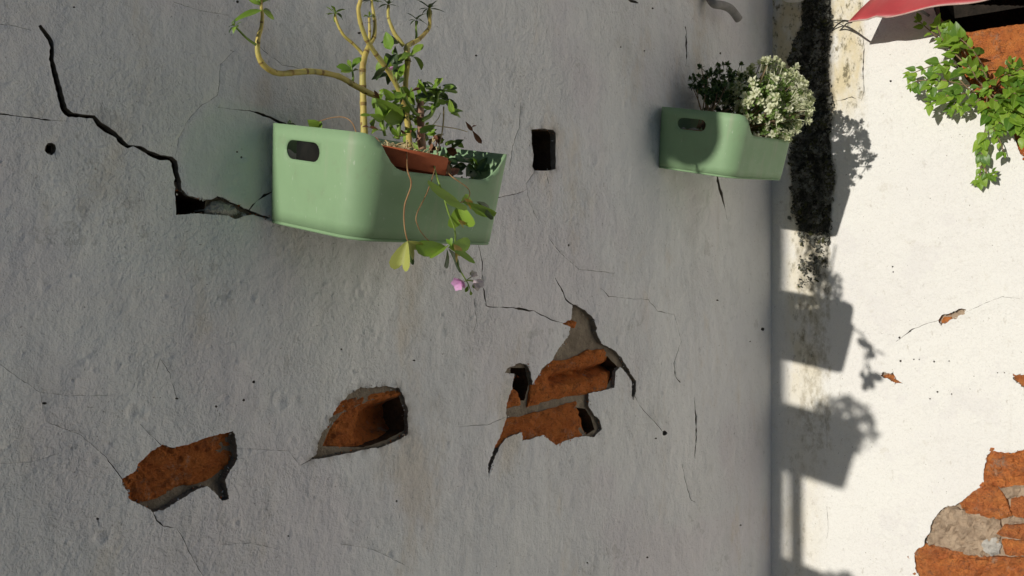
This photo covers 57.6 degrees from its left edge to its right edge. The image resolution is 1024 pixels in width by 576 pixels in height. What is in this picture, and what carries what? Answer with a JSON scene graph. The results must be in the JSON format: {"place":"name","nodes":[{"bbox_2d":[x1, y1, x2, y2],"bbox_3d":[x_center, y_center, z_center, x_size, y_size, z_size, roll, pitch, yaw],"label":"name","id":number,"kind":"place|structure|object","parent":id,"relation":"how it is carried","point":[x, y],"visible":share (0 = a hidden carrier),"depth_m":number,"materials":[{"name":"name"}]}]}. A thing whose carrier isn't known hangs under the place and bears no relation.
{"place":"outdoors","nodes":[
{"label":"outdoors","id":0,"kind":"place"},
{"label":"ground","id":1,"kind":"structure","parent":0,"visible":0},
{"bbox_2d":[0,0,772,575],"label":"plaster wall","id":2,"kind":"structure","parent":1,"relation":"on","point":[208,366],"depth_m":1.59,"materials":[{"name":"paint"}]},
{"bbox_2d":[272,123,506,244],"bbox_3d":[-0.196,-0.161,1.478,0.238,0.150,0.335,13,9,39],"label":"planter box","id":3,"kind":"object","parent":2,"relation":"attached to","point":[352,185],"visible":0.85,"depth_m":1.35,"materials":[{"name":"green plastic"}]},
{"bbox_2d":[296,141,319,161],"bbox_3d":[-0.279,-0.166,1.402,0.104,0.138,0.104,13,9,39],"label":"nursery pot","id":4,"kind":"object","parent":3,"relation":"in","point":[307,151],"visible":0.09,"depth_m":1.36,"materials":[{"name":"plastic"}]},
{"bbox_2d":[378,140,447,175],"bbox_3d":[-0.195,-0.163,1.450,0.181,0.139,0.183,10,5,22],"label":"flower pot","id":5,"kind":"object","parent":3,"relation":"in","point":[419,161],"visible":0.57,"depth_m":1.38,"materials":[{"name":"ceramic"}]},
{"bbox_2d":[229,0,481,151],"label":"succulent","id":6,"kind":"object","parent":5,"relation":"in","point":[390,114],"visible":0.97,"depth_m":1.42,"materials":[{"name":"green plant"}]},
{"bbox_2d":[389,66,496,294],"bbox_3d":[-0.115,-0.158,1.348,0.133,0.334,0.193,0,-1,22],"label":"clover","id":7,"kind":"object","parent":5,"relation":"in","point":[403,255],"visible":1,"depth_m":1.34,"materials":[{"name":"green plant"}]},
{"bbox_2d":[403,133,489,178],"bbox_3d":[-0.130,-0.207,1.523,0.142,0.112,0.182,0,-1,28],"label":"seedling","id":8,"kind":"object","parent":3,"relation":"in","point":[482,165],"visible":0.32,"depth_m":1.52,"materials":[{"name":"green plant"}]},
{"bbox_2d":[706,0,741,21],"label":"drain stub","id":9,"kind":"object","parent":2,"relation":"attached to","point":[732,11],"visible":1,"depth_m":2.51,"materials":[{"name":"grey plastic"}]},
{"bbox_2d":[659,107,793,179],"bbox_3d":[0.541,-0.366,2.374,0.238,0.150,0.335,15,14,38],"label":"planter box","id":10,"kind":"object","parent":2,"relation":"attached to","point":[726,145],"visible":0.95,"depth_m":2.25,"materials":[{"name":"green plastic"}]},
{"bbox_2d":[771,0,1023,575],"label":"whitewashed wall","id":11,"kind":"structure","parent":1,"relation":"on","point":[898,389],"depth_m":2.60,"materials":[{"name":"white paint"}]},
{"bbox_2d":[784,0,802,2],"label":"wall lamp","id":12,"kind":"object","parent":11,"relation":"attached to","point":[791,1],"visible":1,"depth_m":2.71,"materials":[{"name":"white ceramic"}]},
{"bbox_2d":[785,0,835,287],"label":"moss","id":13,"kind":"object","parent":11,"relation":"attached to","point":[823,12],"visible":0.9,"depth_m":2.75,"materials":[{"name":"plant"}]},
{"bbox_2d":[829,20,851,32],"bbox_3d":[0.942,-0.754,2.641,0.032,0.065,0.192,0,-1,0],"label":"cable","id":14,"kind":"object","parent":11,"relation":"attached to","point":[841,21],"visible":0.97,"depth_m":2.68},
{"bbox_2d":[848,0,986,21],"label":"awning","id":15,"kind":"object","parent":11,"relation":"attached to","point":[869,9],"visible":1,"depth_m":2.48,"materials":[{"name":"red fabric"},{"name":"metal"}]},
{"bbox_2d":[902,12,1023,189],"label":"trailing plant","id":16,"kind":"object","parent":11,"relation":"attached to","point":[1009,100],"depth_m":2.43,"materials":[{"name":"green plant"}]},
{"label":"soil","id":17,"kind":"structure","parent":0,"visible":0},
{"bbox_2d":[688,61,750,129],"bbox_3d":[0.542,-0.498,2.401,0.144,0.202,0.223,-1,-2,40],"label":"dark shrub","id":18,"kind":"object","parent":17,"relation":"on","point":[718,87],"visible":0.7,"depth_m":2.37,"materials":[{"name":"green plant"}]},
{"bbox_2d":[716,55,815,142],"bbox_3d":[0.651,-0.473,2.395,0.248,0.247,0.244,1,-1,-13],"label":"variegated shrub","id":19,"kind":"object","parent":17,"relation":"on","point":[766,96],"visible":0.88,"depth_m":2.34,"materials":[{"name":"green plant"}]}
]}

